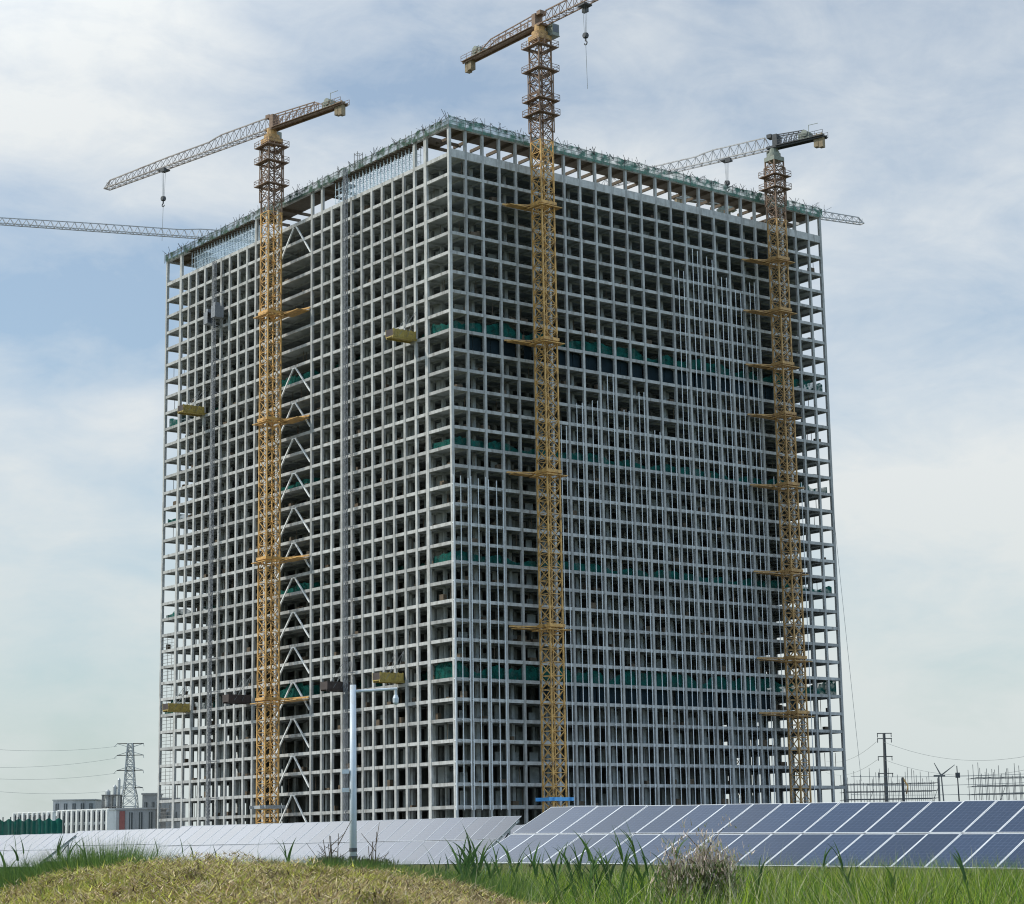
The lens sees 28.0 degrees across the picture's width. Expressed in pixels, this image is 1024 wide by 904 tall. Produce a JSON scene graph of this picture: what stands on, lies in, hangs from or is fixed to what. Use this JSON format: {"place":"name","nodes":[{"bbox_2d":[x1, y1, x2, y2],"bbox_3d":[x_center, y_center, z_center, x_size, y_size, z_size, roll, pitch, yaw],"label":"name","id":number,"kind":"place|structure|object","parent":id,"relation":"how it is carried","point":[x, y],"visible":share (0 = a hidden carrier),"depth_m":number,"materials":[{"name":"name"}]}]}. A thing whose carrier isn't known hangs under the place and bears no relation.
{"place":"outdoors","nodes":[
{"label":"outdoors","id":0,"kind":"place"},
{"bbox_2d":[2,858,526,903],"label":"bank","id":1,"kind":"structure","parent":0,"point":[244,877],"depth_m":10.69,"materials":[{"name":"plant"}]},
{"bbox_2d":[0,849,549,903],"bbox_3d":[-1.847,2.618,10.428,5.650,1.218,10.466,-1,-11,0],"label":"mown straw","id":2,"kind":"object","parent":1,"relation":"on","point":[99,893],"visible":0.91,"depth_m":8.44,"materials":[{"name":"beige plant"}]},
{"bbox_2d":[0,839,1023,903],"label":"tall grass","id":3,"kind":"structure","parent":0,"point":[782,887],"depth_m":28.52,"materials":[{"name":"green plant"}]},
{"bbox_2d":[0,0,1023,825],"label":"sky","id":4,"kind":"structure","parent":0,"point":[919,104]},
{"bbox_2d":[393,864,1023,878],"bbox_3d":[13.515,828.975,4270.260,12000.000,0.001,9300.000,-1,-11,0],"label":"ground","id":5,"kind":"structure","parent":0,"point":[582,867],"depth_m":157.51,"materials":[{"name":"plant"}]},
{"bbox_2d":[0,816,63,872],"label":"site fence","id":6,"kind":"object","parent":5,"relation":"on","point":[18,826],"visible":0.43,"depth_m":182.15,"materials":[{"name":"metal"}]},
{"bbox_2d":[12,811,55,820],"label":"apartment block","id":7,"kind":"structure","parent":5,"relation":"on","point":[36,815],"depth_m":742.64,"materials":[{"name":"white concrete"}]},
{"bbox_2d":[0,833,77,868],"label":"solar table","id":8,"kind":"object","parent":5,"relation":"on","point":[37,841],"visible":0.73,"depth_m":163.86,"materials":[{"name":"grey glass"}]},
{"bbox_2d":[53,834,66,867],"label":"reed plant","id":9,"kind":"object","parent":5,"relation":"on","point":[58,845],"visible":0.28,"depth_m":32.44,"materials":[{"name":"green plant"}]},
{"bbox_2d":[52,799,101,810],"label":"office block","id":10,"kind":"structure","parent":5,"relation":"on","point":[66,804],"depth_m":749.78,"materials":[{"name":"grey concrete"}]},
{"bbox_2d":[56,808,115,862],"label":"apartment block","id":11,"kind":"structure","parent":5,"relation":"on","point":[76,820],"depth_m":622.84,"materials":[{"name":"white concrete"}]},
{"bbox_2d":[101,778,122,808],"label":"process plant","id":12,"kind":"object","parent":5,"relation":"on","point":[109,800],"visible":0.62,"depth_m":632.57,"materials":[{"name":"metal"}]},
{"bbox_2d":[45,828,178,861],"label":"solar table","id":13,"kind":"object","parent":5,"relation":"on","point":[151,835],"visible":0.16,"depth_m":172.17,"materials":[{"name":"grey glass"}]},
{"bbox_2d":[114,743,143,807],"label":"power pylon","id":14,"kind":"object","parent":5,"relation":"on","point":[126,770],"visible":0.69,"depth_m":811.24,"materials":[{"name":"metal"}]},
{"bbox_2d":[274,838,295,861],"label":"reed plant","id":15,"kind":"object","parent":5,"relation":"on","point":[289,854],"visible":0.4,"depth_m":32.39,"materials":[{"name":"green plant"}]},
{"bbox_2d":[0,828,574,903],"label":"weed fringe","id":16,"kind":"object","parent":5,"relation":"on","point":[18,873],"visible":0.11,"depth_m":22.29,"materials":[{"name":"green plant"}]},
{"bbox_2d":[145,816,521,872],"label":"solar table","id":17,"kind":"object","parent":5,"relation":"on","point":[402,840],"visible":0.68,"depth_m":120.82,"materials":[{"name":"grey glass"}]},
{"bbox_2d":[306,820,365,868],"bbox_3d":[-2.870,6.866,32.319,1.174,2.121,1.084,-5,-12,22],"label":"dry shrub","id":18,"kind":"object","parent":5,"relation":"on","point":[333,858],"visible":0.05,"depth_m":32.37,"materials":[{"name":"brown plant"}]},
{"bbox_2d":[342,685,398,860],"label":"camera pole","id":19,"kind":"object","parent":5,"relation":"on","point":[353,810],"visible":0.81,"depth_m":79.04,"materials":[{"name":"metal"}]},
{"bbox_2d":[350,822,398,868],"bbox_3d":[-2.227,7.065,33.324,1.220,2.093,1.045,-1,-11,0],"label":"dry shrub","id":20,"kind":"object","parent":5,"relation":"on","point":[372,859],"visible":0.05,"depth_m":33.38,"materials":[{"name":"brown plant"}]},
{"bbox_2d":[445,839,471,877],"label":"reed plant","id":21,"kind":"object","parent":5,"relation":"on","point":[459,861],"visible":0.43,"depth_m":26.12,"materials":[{"name":"green plant"}]},
{"bbox_2d":[445,846,472,884],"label":"reed plant","id":22,"kind":"object","parent":5,"relation":"on","point":[460,871],"visible":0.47,"depth_m":25.79,"materials":[{"name":"green plant"}]},
{"bbox_2d":[451,834,467,858],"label":"reed plant","id":23,"kind":"object","parent":5,"relation":"on","point":[460,848],"visible":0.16,"depth_m":30.03,"materials":[{"name":"green plant"}]},
{"bbox_2d":[451,851,486,880],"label":"reed plant","id":24,"kind":"object","parent":5,"relation":"on","point":[473,870],"visible":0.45,"depth_m":27.16,"materials":[{"name":"green plant"}]},
{"bbox_2d":[462,845,479,873],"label":"reed plant","id":25,"kind":"object","parent":5,"relation":"on","point":[472,853],"visible":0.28,"depth_m":28.07,"materials":[{"name":"green plant"}]},
{"bbox_2d":[468,835,485,884],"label":"reed plant","id":26,"kind":"object","parent":5,"relation":"on","point":[475,854],"visible":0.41,"depth_m":28.84,"materials":[{"name":"green plant"}]},
{"bbox_2d":[462,824,497,878],"bbox_3d":[-0.438,6.290,29.351,0.601,2.034,0.148,-1,-11,0],"label":"reed plant","id":27,"kind":"object","parent":5,"relation":"on","point":[473,857],"visible":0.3,"depth_m":29.44,"materials":[{"name":"green plant"}]},
{"bbox_2d":[479,838,496,877],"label":"reed plant","id":28,"kind":"object","parent":5,"relation":"on","point":[481,862],"visible":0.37,"depth_m":29.42,"materials":[{"name":"green plant"}]},
{"bbox_2d":[478,851,503,886],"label":"reed plant","id":29,"kind":"object","parent":5,"relation":"on","point":[488,868],"visible":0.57,"depth_m":26.45,"materials":[{"name":"green plant"}]},
{"bbox_2d":[489,841,510,885],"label":"reed plant","id":30,"kind":"object","parent":5,"relation":"on","point":[496,864],"visible":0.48,"depth_m":30.40,"materials":[{"name":"green plant"}]},
{"bbox_2d":[494,839,526,886],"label":"reed plant","id":31,"kind":"object","parent":5,"relation":"on","point":[509,858],"visible":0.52,"depth_m":29.44,"materials":[{"name":"green plant"}]},
{"bbox_2d":[508,842,531,886],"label":"reed plant","id":32,"kind":"object","parent":5,"relation":"on","point":[518,864],"visible":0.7,"depth_m":27.69,"materials":[{"name":"green plant"}]},
{"bbox_2d":[525,842,541,894],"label":"reed plant","id":33,"kind":"object","parent":5,"relation":"on","point":[533,862],"visible":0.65,"depth_m":30.40,"materials":[{"name":"green plant"}]},
{"bbox_2d":[535,851,551,890],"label":"reed plant","id":34,"kind":"object","parent":5,"relation":"on","point":[543,872],"visible":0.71,"depth_m":29.37,"materials":[{"name":"green plant"}]},
{"bbox_2d":[541,844,579,902],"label":"reed plant","id":35,"kind":"object","parent":5,"relation":"on","point":[554,868],"visible":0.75,"depth_m":27.43,"materials":[{"name":"green plant"}]},
{"bbox_2d":[548,843,576,901],"bbox_3d":[0.613,6.023,27.237,0.522,1.720,0.148,-3,-11,8],"label":"reed plant","id":36,"kind":"object","parent":5,"relation":"on","point":[559,870],"visible":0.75,"depth_m":27.29,"materials":[{"name":"green plant"}]},
{"bbox_2d":[555,847,580,903],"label":"reed plant","id":37,"kind":"object","parent":5,"relation":"on","point":[568,863],"visible":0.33,"depth_m":30.14,"materials":[{"name":"green plant"}]},
{"bbox_2d":[561,842,582,903],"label":"reed plant","id":38,"kind":"object","parent":5,"relation":"on","point":[570,877],"visible":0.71,"depth_m":29.39,"materials":[{"name":"green plant"}]},
{"bbox_2d":[566,861,592,902],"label":"reed plant","id":39,"kind":"object","parent":5,"relation":"on","point":[577,875],"visible":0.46,"depth_m":31.30,"materials":[{"name":"green plant"}]},
{"bbox_2d":[569,837,597,902],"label":"reed plant","id":40,"kind":"object","parent":5,"relation":"on","point":[579,866],"visible":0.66,"depth_m":30.39,"materials":[{"name":"green plant"}]},
{"bbox_2d":[575,832,608,902],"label":"reed plant","id":41,"kind":"object","parent":5,"relation":"on","point":[588,854],"visible":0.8,"depth_m":28.44,"materials":[{"name":"green plant"}]},
{"bbox_2d":[581,852,603,901],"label":"reed plant","id":42,"kind":"object","parent":5,"relation":"on","point":[594,868],"visible":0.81,"depth_m":28.20,"materials":[{"name":"green plant"}]},
{"bbox_2d":[577,861,612,903],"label":"reed plant","id":43,"kind":"object","parent":5,"relation":"on","point":[590,885],"visible":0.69,"depth_m":26.11,"materials":[{"name":"green plant"}]},
{"bbox_2d":[582,839,610,903],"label":"reed plant","id":44,"kind":"object","parent":5,"relation":"on","point":[592,859],"visible":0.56,"depth_m":30.27,"materials":[{"name":"green plant"}]},
{"bbox_2d":[456,825,747,874],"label":"solar table","id":45,"kind":"object","parent":5,"relation":"on","point":[515,828],"visible":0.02,"depth_m":132.24,"materials":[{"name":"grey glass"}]},
{"bbox_2d":[596,848,618,900],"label":"reed plant","id":46,"kind":"object","parent":5,"relation":"on","point":[611,873],"visible":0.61,"depth_m":29.49,"materials":[{"name":"green plant"}]},
{"bbox_2d":[591,845,626,902],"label":"reed plant","id":47,"kind":"object","parent":5,"relation":"on","point":[602,863],"visible":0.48,"depth_m":30.40,"materials":[{"name":"green plant"}]},
{"bbox_2d":[601,842,631,903],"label":"reed plant","id":48,"kind":"object","parent":5,"relation":"on","point":[623,869],"visible":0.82,"depth_m":26.41,"materials":[{"name":"green plant"}]},
{"bbox_2d":[600,848,633,900],"bbox_3d":[1.462,6.352,28.763,0.632,1.628,0.127,-3,-11,12],"label":"reed plant","id":49,"kind":"object","parent":5,"relation":"on","point":[623,875],"visible":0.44,"depth_m":28.83,"materials":[{"name":"green plant"}]},
{"bbox_2d":[602,855,636,903],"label":"reed plant","id":50,"kind":"object","parent":5,"relation":"on","point":[624,887],"visible":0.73,"depth_m":25.42,"materials":[{"name":"green plant"}]},
{"bbox_2d":[611,826,644,901],"bbox_3d":[1.690,6.293,29.338,0.571,1.955,0.138,-1,-11,0],"label":"reed plant","id":51,"kind":"object","parent":5,"relation":"on","point":[621,853],"visible":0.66,"depth_m":29.40,"materials":[{"name":"green plant"}]},
{"bbox_2d":[614,822,657,895],"bbox_3d":[1.833,6.308,29.800,0.697,2.096,0.165,-1,-11,0],"label":"reed plant","id":52,"kind":"object","parent":5,"relation":"on","point":[637,870],"visible":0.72,"depth_m":29.91,"materials":[{"name":"green plant"}]},
{"bbox_2d":[624,840,655,901],"bbox_3d":[1.985,6.618,30.609,0.669,1.791,0.212,3,-12,-19],"label":"reed plant","id":53,"kind":"object","parent":5,"relation":"on","point":[643,876],"visible":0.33,"depth_m":30.60,"materials":[{"name":"green plant"}]},
{"bbox_2d":[638,842,658,898],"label":"reed plant","id":54,"kind":"object","parent":5,"relation":"on","point":[644,860],"visible":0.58,"depth_m":29.39,"materials":[{"name":"green plant"}]},
{"bbox_2d":[639,851,682,903],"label":"reed plant","id":55,"kind":"object","parent":5,"relation":"on","point":[659,885],"visible":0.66,"depth_m":24.97,"materials":[{"name":"green plant"}]},
{"bbox_2d":[664,836,687,860],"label":"reed plant","id":56,"kind":"object","parent":5,"relation":"on","point":[677,850],"visible":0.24,"depth_m":28.47,"materials":[{"name":"green plant"}]},
{"bbox_2d":[641,815,753,903],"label":"flowering shrub","id":57,"kind":"object","parent":5,"relation":"on","point":[710,863],"visible":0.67,"depth_m":26.26,"materials":[{"name":"beige plant"}]},
{"bbox_2d":[474,800,1023,881],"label":"solar table","id":58,"kind":"object","parent":5,"relation":"on","point":[979,829],"visible":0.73,"depth_m":65.00,"materials":[{"name":"blue glass"}]},
{"bbox_2d":[740,855,769,902],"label":"reed plant","id":59,"kind":"object","parent":5,"relation":"on","point":[757,880],"visible":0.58,"depth_m":29.35,"materials":[{"name":"green plant"}]},
{"bbox_2d":[750,855,771,894],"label":"reed plant","id":60,"kind":"object","parent":5,"relation":"on","point":[760,872],"visible":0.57,"depth_m":30.00,"materials":[{"name":"green plant"}]},
{"bbox_2d":[811,847,832,897],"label":"reed plant","id":61,"kind":"object","parent":5,"relation":"on","point":[825,856],"visible":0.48,"depth_m":33.32,"materials":[{"name":"green plant"}]},
{"bbox_2d":[829,842,855,900],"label":"reed plant","id":62,"kind":"object","parent":5,"relation":"on","point":[841,862],"visible":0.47,"depth_m":32.72,"materials":[{"name":"green plant"}]},
{"bbox_2d":[877,733,892,801],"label":"power pole","id":63,"kind":"object","parent":5,"relation":"on","point":[884,738],"visible":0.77,"depth_m":613.14,"materials":[{"name":"metal"}]},
{"bbox_2d":[885,742,1019,760],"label":"overhead wire","id":64,"kind":"object","parent":63,"relation":"attached to","point":[954,759],"visible":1,"depth_m":571.79,"materials":[{"name":"metal"}]},
{"bbox_2d":[886,760,1022,775],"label":"overhead wire","id":65,"kind":"object","parent":63,"relation":"attached to","point":[961,775],"visible":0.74,"depth_m":567.35,"materials":[{"name":"metal"}]},
{"bbox_2d":[879,853,900,896],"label":"reed plant","id":66,"kind":"object","parent":5,"relation":"on","point":[893,878],"visible":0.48,"depth_m":31.96,"materials":[{"name":"green plant"}]},
{"bbox_2d":[952,846,971,903],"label":"reed plant","id":67,"kind":"object","parent":5,"relation":"on","point":[959,863],"visible":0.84,"depth_m":24.49,"materials":[{"name":"green plant"}]},
{"bbox_2d":[851,774,1017,776],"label":"overhead wire","id":68,"kind":"object","parent":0,"point":[930,776],"visible":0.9,"depth_m":419.78,"materials":[{"name":"metal"}]},
{"bbox_2d":[868,782,1023,785],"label":"overhead wire","id":69,"kind":"object","parent":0,"point":[923,785],"visible":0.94,"depth_m":419.43,"materials":[{"name":"metal"}]},
{"label":"site ground","id":70,"kind":"structure","parent":0,"visible":0},
{"bbox_2d":[0,217,270,242],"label":"tower crane","id":71,"kind":"object","parent":70,"relation":"on","point":[86,229],"visible":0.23,"depth_m":559.23,"materials":[{"name":"metal"}]},
{"bbox_2d":[115,807,166,829],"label":"grey building","id":72,"kind":"structure","parent":70,"relation":"on","point":[135,818],"depth_m":463.02,"materials":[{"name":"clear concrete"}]},
{"bbox_2d":[129,812,132,829],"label":"window","id":73,"kind":"structure","parent":72,"relation":"in","point":[130,813],"depth_m":462.85,"materials":[{"name":"grey glass"}]},
{"bbox_2d":[139,812,141,828],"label":"window","id":74,"kind":"structure","parent":72,"relation":"in","point":[140,813],"depth_m":462.85,"materials":[{"name":"grey glass"}]},
{"bbox_2d":[149,812,151,828],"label":"window","id":75,"kind":"structure","parent":72,"relation":"in","point":[150,813],"depth_m":462.85,"materials":[{"name":"grey glass"}]},
{"bbox_2d":[141,793,162,807],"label":"stair tower","id":76,"kind":"structure","parent":70,"relation":"on","point":[149,799],"depth_m":513.14,"materials":[{"name":"grey concrete"}]},
{"bbox_2d":[162,798,185,828],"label":"grey shed","id":77,"kind":"structure","parent":70,"relation":"on","point":[166,805],"depth_m":552.10,"materials":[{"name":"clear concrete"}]},
{"bbox_2d":[203,261,223,824],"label":"construction hoist","id":78,"kind":"object","parent":70,"relation":"on","point":[213,313],"visible":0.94,"depth_m":444.21,"materials":[{"name":"metal"}]},
{"bbox_2d":[103,90,349,823],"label":"tower crane","id":79,"kind":"object","parent":70,"relation":"on","point":[272,138],"visible":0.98,"depth_m":422.62,"materials":[{"name":"metal"}]},
{"bbox_2d":[343,168,354,820],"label":"construction hoist","id":80,"kind":"object","parent":70,"relation":"on","point":[347,563],"visible":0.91,"depth_m":402.71,"materials":[{"name":"grey metal"}]},
{"bbox_2d":[157,124,847,828],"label":"concrete tower","id":81,"kind":"structure","parent":70,"relation":"on","point":[445,238],"depth_m":410.14,"materials":[{"name":"grey concrete"}]},
{"bbox_2d":[163,686,190,712],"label":"loading platform","id":82,"kind":"structure","parent":81,"relation":"on","point":[177,707],"depth_m":444.04,"materials":[{"name":"metal"}]},
{"bbox_2d":[178,389,206,416],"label":"loading platform","id":83,"kind":"structure","parent":81,"relation":"on","point":[190,410],"depth_m":452.93,"materials":[{"name":"metal"}]},
{"bbox_2d":[188,220,262,270],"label":"shoring scaffold","id":84,"kind":"object","parent":81,"relation":"on","point":[225,238],"visible":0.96,"depth_m":457.23,"materials":[{"name":"metal"}]},
{"bbox_2d":[222,676,250,703],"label":"loading platform","id":85,"kind":"structure","parent":81,"relation":"on","point":[233,698],"depth_m":424.18,"materials":[{"name":"metal"}]},
{"bbox_2d":[164,116,447,263],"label":"edge net","id":86,"kind":"object","parent":81,"relation":"attached to","point":[405,141],"visible":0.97,"depth_m":424.80,"materials":[{"name":"fabric"}]},
{"bbox_2d":[320,661,350,691],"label":"loading platform","id":87,"kind":"structure","parent":81,"relation":"on","point":[331,686],"depth_m":394.77,"materials":[{"name":"metal"}]},
{"bbox_2d":[332,144,421,204],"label":"shoring scaffold","id":88,"kind":"object","parent":81,"relation":"on","point":[399,155],"visible":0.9,"depth_m":410.16,"materials":[{"name":"metal"}]},
{"bbox_2d":[354,151,362,168],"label":"access tower","id":89,"kind":"structure","parent":88,"relation":"on","point":[357,153],"depth_m":418.13,"materials":[{"name":"metal"}]},
{"bbox_2d":[372,651,404,683],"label":"loading platform","id":90,"kind":"structure","parent":81,"relation":"on","point":[389,677],"depth_m":381.15,"materials":[{"name":"metal"}]},
{"bbox_2d":[386,312,416,343],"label":"loading platform","id":91,"kind":"structure","parent":81,"relation":"on","point":[400,335],"depth_m":389.70,"materials":[{"name":"metal"}]},
{"bbox_2d":[169,321,822,426],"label":"safety net","id":92,"kind":"object","parent":81,"relation":"attached to","point":[509,331],"visible":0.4,"depth_m":411.34,"materials":[{"name":"fabric"}]},
{"bbox_2d":[168,436,826,522],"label":"safety net","id":93,"kind":"object","parent":81,"relation":"attached to","point":[473,443],"visible":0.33,"depth_m":404.60,"materials":[{"name":"fabric"}]},
{"bbox_2d":[166,550,831,617],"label":"safety net","id":94,"kind":"object","parent":81,"relation":"attached to","point":[656,574],"visible":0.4,"depth_m":403.67,"materials":[{"name":"fabric"}]},
{"bbox_2d":[165,661,836,713],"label":"safety net","id":95,"kind":"object","parent":81,"relation":"on","point":[443,669],"visible":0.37,"depth_m":400.09,"materials":[{"name":"green fabric"}]},
{"bbox_2d":[441,109,829,217],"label":"edge net","id":96,"kind":"object","parent":81,"relation":"on","point":[627,164],"visible":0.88,"depth_m":416.54,"materials":[{"name":"fabric"}]},
{"bbox_2d":[461,0,597,812],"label":"tower crane","id":97,"kind":"object","parent":70,"relation":"on","point":[540,32],"visible":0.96,"depth_m":390.12,"materials":[{"name":"metal"}]},
{"bbox_2d":[598,123,827,802],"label":"tower crane","id":98,"kind":"object","parent":70,"relation":"on","point":[773,157],"visible":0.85,"depth_m":427.11,"materials":[{"name":"metal"}]},
{"bbox_2d":[671,193,863,803],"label":"tower crane","id":99,"kind":"object","parent":70,"relation":"on","point":[719,209],"visible":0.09,"depth_m":533.39,"materials":[{"name":"metal"}]},
{"bbox_2d":[839,769,938,802],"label":"scaffold","id":100,"kind":"object","parent":70,"relation":"on","point":[889,791],"visible":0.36,"depth_m":428.45,"materials":[{"name":"metal"}]},
{"bbox_2d":[830,483,860,774],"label":"guy rope","id":101,"kind":"object","parent":100,"relation":"attached to","point":[845,629],"visible":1,"depth_m":430.87,"materials":[{"name":"metal"}]},
{"bbox_2d":[901,777,907,801],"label":"concrete pump","id":102,"kind":"object","parent":70,"relation":"on","point":[903,793],"visible":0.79,"depth_m":374.83,"materials":[{"name":"metal"}]},
{"bbox_2d":[934,763,953,800],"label":"derrick","id":103,"kind":"object","parent":70,"relation":"on","point":[940,775],"visible":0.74,"depth_m":384.94,"materials":[{"name":"metal"}]},
{"bbox_2d":[955,766,959,800],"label":"mast pole","id":104,"kind":"object","parent":70,"relation":"on","point":[957,775],"visible":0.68,"depth_m":384.93,"materials":[{"name":"metal"}]},
{"bbox_2d":[968,762,1023,799],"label":"scaffold","id":105,"kind":"object","parent":70,"relation":"on","point":[1020,777],"visible":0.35,"depth_m":399.13,"materials":[{"name":"metal"}]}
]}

